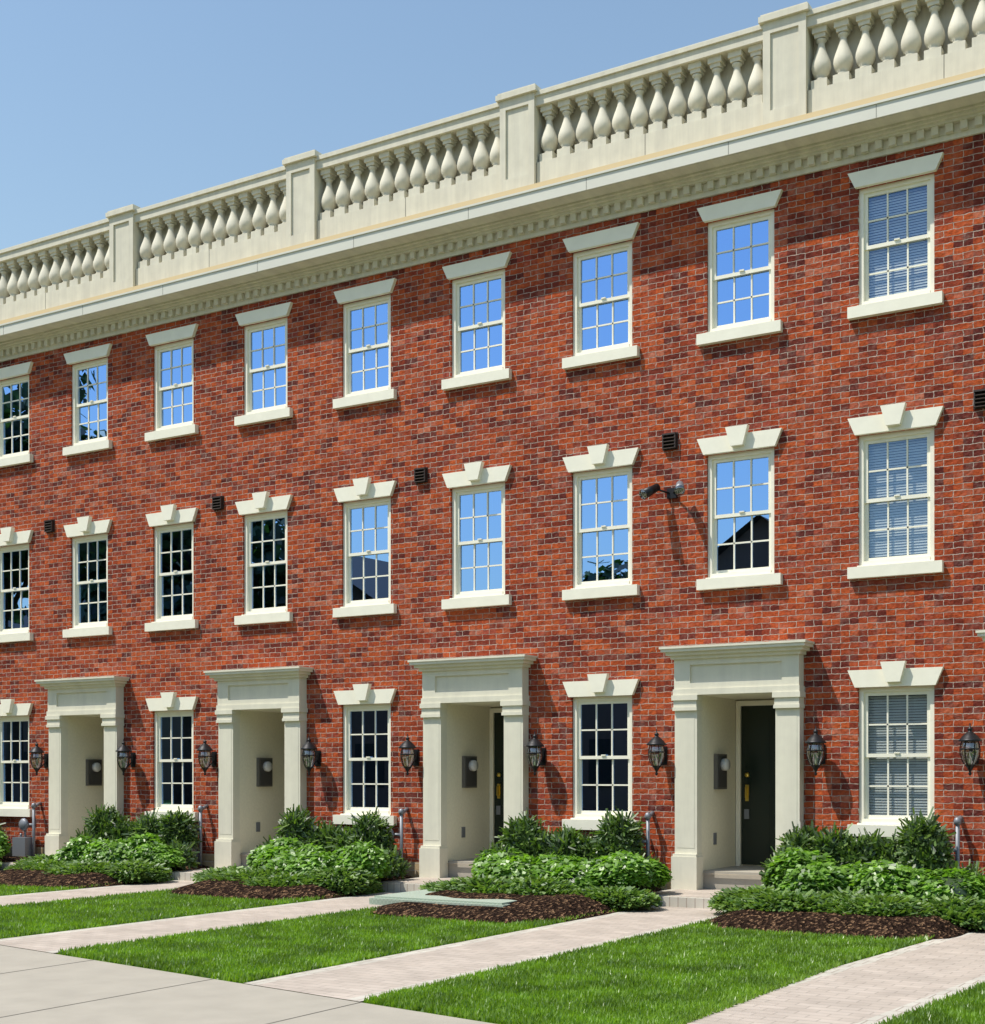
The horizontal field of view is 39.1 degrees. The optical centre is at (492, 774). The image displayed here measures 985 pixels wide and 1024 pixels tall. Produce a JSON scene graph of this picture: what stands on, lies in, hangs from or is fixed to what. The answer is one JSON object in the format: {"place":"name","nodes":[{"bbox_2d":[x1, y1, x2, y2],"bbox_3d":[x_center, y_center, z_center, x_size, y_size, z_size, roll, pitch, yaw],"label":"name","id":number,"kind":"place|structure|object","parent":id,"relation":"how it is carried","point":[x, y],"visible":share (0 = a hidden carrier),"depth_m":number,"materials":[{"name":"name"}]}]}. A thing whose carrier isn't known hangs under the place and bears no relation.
{"place":"outdoors","nodes":[
{"label":"outdoors","id":0,"kind":"place"},
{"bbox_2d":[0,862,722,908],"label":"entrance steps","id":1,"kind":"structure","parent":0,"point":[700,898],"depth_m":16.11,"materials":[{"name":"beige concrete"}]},
{"bbox_2d":[0,0,839,249],"label":"sky","id":2,"kind":"structure","parent":0,"point":[106,105],"materials":[{"name":"blue"}]},
{"bbox_2d":[0,877,984,1023],"bbox_3d":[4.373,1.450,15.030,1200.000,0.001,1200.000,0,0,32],"label":"lawn","id":3,"kind":"structure","parent":0,"point":[329,966],"depth_m":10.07,"materials":[{"name":"green plant"}]},
{"bbox_2d":[0,856,973,938],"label":"mulch beds","id":4,"kind":"object","parent":3,"relation":"on","point":[532,907],"visible":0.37,"depth_m":14.04,"materials":[{"name":"brown soil"}]},
{"bbox_2d":[369,889,516,906],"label":"stone slab","id":5,"kind":"structure","parent":4,"relation":"on","point":[413,896],"depth_m":14.59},
{"bbox_2d":[0,831,984,901],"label":"leafy shrubs","id":6,"kind":"object","parent":4,"relation":"on","point":[798,868],"visible":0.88,"depth_m":15.52,"materials":[{"name":"green plant"}]},
{"bbox_2d":[0,802,984,891],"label":"shrubs","id":7,"kind":"object","parent":4,"relation":"on","point":[921,841],"visible":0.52,"depth_m":16.61,"materials":[{"name":"green plant"}]},
{"bbox_2d":[0,133,984,889],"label":"brick wall","id":8,"kind":"structure","parent":3,"relation":"on","point":[816,375],"depth_m":17.25,"materials":[{"name":"red brick"}]},
{"bbox_2d":[29,741,48,774],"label":"wall lantern","id":9,"kind":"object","parent":8,"relation":"attached to","point":[37,749],"depth_m":21.87,"materials":[{"name":"black metal"}]},
{"bbox_2d":[116,739,134,775],"bbox_3d":[-5.539,-0.270,20.917,0.240,0.560,0.320,0,0,32],"label":"wall lantern","id":10,"kind":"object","parent":8,"relation":"attached to","point":[123,747],"depth_m":20.86,"materials":[{"name":"black metal"}]},
{"bbox_2d":[197,738,216,774],"bbox_3d":[-4.134,-0.270,20.055,0.240,0.560,0.320,0,0,32],"label":"wall lantern","id":11,"kind":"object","parent":8,"relation":"attached to","point":[204,746],"depth_m":20.00,"materials":[{"name":"black metal"}]},
{"bbox_2d":[300,737,320,774],"bbox_3d":[-2.497,-0.270,19.052,0.240,0.560,0.320,0,0,32],"label":"wall lantern","id":12,"kind":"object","parent":8,"relation":"attached to","point":[308,745],"depth_m":19.00,"materials":[{"name":"black metal"}]},
{"bbox_2d":[398,733,418,775],"bbox_3d":[-1.092,-0.270,18.191,0.240,0.560,0.320,0,0,32],"label":"wall lantern","id":13,"kind":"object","parent":8,"relation":"attached to","point":[408,743],"depth_m":18.14,"materials":[{"name":"black metal"}]},
{"bbox_2d":[68,693,773,869],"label":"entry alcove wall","id":14,"kind":"structure","parent":8,"relation":"attached to","point":[261,733],"depth_m":18.74,"materials":[{"name":"beige paint"}]},
{"bbox_2d":[85,754,729,844],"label":"electric meters","id":15,"kind":"object","parent":14,"relation":"attached to","point":[264,772],"visible":1,"depth_m":18.56,"materials":[{"name":"grey metal"}]},
{"bbox_2d":[0,152,943,865],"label":"building trim","id":16,"kind":"structure","parent":8,"relation":"attached to","point":[892,420],"depth_m":17.12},
{"bbox_2d":[3,220,768,810],"bbox_3d":[-3.948,-2.958,20.229,34.536,6.796,0.028,0,0,32],"label":"window glass","id":17,"kind":"object","parent":16,"relation":"in","point":[475,578],"visible":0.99,"depth_m":18.67,"materials":[{"name":"blue glass"}]},
{"bbox_2d":[12,802,962,868],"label":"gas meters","id":18,"kind":"object","parent":8,"relation":"attached to","point":[24,846],"visible":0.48,"depth_m":20.12,"materials":[{"name":"grey metal"}]},
{"bbox_2d":[0,0,984,361],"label":"roof balustrade","id":19,"kind":"object","parent":8,"relation":"on","point":[804,88],"visible":1,"depth_m":17.20,"materials":[{"name":"beige stone"}]},
{"bbox_2d":[34,630,984,889],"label":"door surrounds","id":20,"kind":"object","parent":8,"relation":"attached to","point":[775,669],"visible":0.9,"depth_m":17.82,"materials":[{"name":"beige stone"}]},
{"bbox_2d":[44,389,984,532],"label":"wall vents","id":21,"kind":"object","parent":8,"relation":"attached to","point":[669,441],"depth_m":18.19,"materials":[{"name":"brown"}]},
{"bbox_2d":[525,732,545,775],"bbox_3d":[0.545,-0.270,17.188,0.240,0.560,0.320,0,0,32],"label":"wall lantern","id":22,"kind":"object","parent":8,"relation":"attached to","point":[534,742],"depth_m":17.13,"materials":[{"name":"black metal"}]},
{"bbox_2d":[494,705,774,864],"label":"front doors","id":23,"kind":"structure","parent":8,"relation":"attached to","point":[757,782],"depth_m":16.99,"materials":[{"name":"black paint"}]},
{"bbox_2d":[646,729,666,775],"bbox_3d":[1.950,-0.270,16.327,0.240,0.560,0.320,0,0,32],"label":"wall lantern","id":24,"kind":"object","parent":8,"relation":"attached to","point":[656,739],"depth_m":16.28,"materials":[{"name":"black metal"}]},
{"bbox_2d":[640,481,684,498],"bbox_3d":[2.039,-3.336,16.245,0.583,0.210,0.366,0,0,32],"label":"security floodlight","id":25,"kind":"object","parent":8,"relation":"attached to","point":[671,493],"visible":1,"depth_m":16.27,"materials":[{"name":"black metal"}]},
{"bbox_2d":[805,726,826,775],"bbox_3d":[3.587,-0.270,15.324,0.240,0.560,0.320,0,0,32],"label":"wall lantern","id":26,"kind":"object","parent":8,"relation":"attached to","point":[815,737],"depth_m":15.27,"materials":[{"name":"black metal"}]},
{"bbox_2d":[869,185,927,815],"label":"window blinds","id":27,"kind":"object","parent":8,"relation":"attached to","point":[918,536],"depth_m":15.19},
{"bbox_2d":[958,724,981,775],"bbox_3d":[4.992,-0.270,14.463,0.240,0.560,0.320,0,0,32],"label":"wall lantern","id":28,"kind":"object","parent":8,"relation":"attached to","point":[970,735],"depth_m":14.41,"materials":[{"name":"black metal"}]},
{"bbox_2d":[0,880,984,1023],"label":"sidewalk and walkways","id":29,"kind":"structure","parent":3,"relation":"on","point":[39,987],"depth_m":9.80,"materials":[{"name":"concrete"}]},
{"bbox_2d":[0,853,984,930],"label":"juniper shrubs","id":30,"kind":"object","parent":3,"relation":"on","point":[967,911],"visible":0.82,"depth_m":14.88,"materials":[{"name":"green plant"}]},
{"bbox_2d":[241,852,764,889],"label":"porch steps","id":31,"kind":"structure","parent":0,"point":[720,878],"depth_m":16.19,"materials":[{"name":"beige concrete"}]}
]}

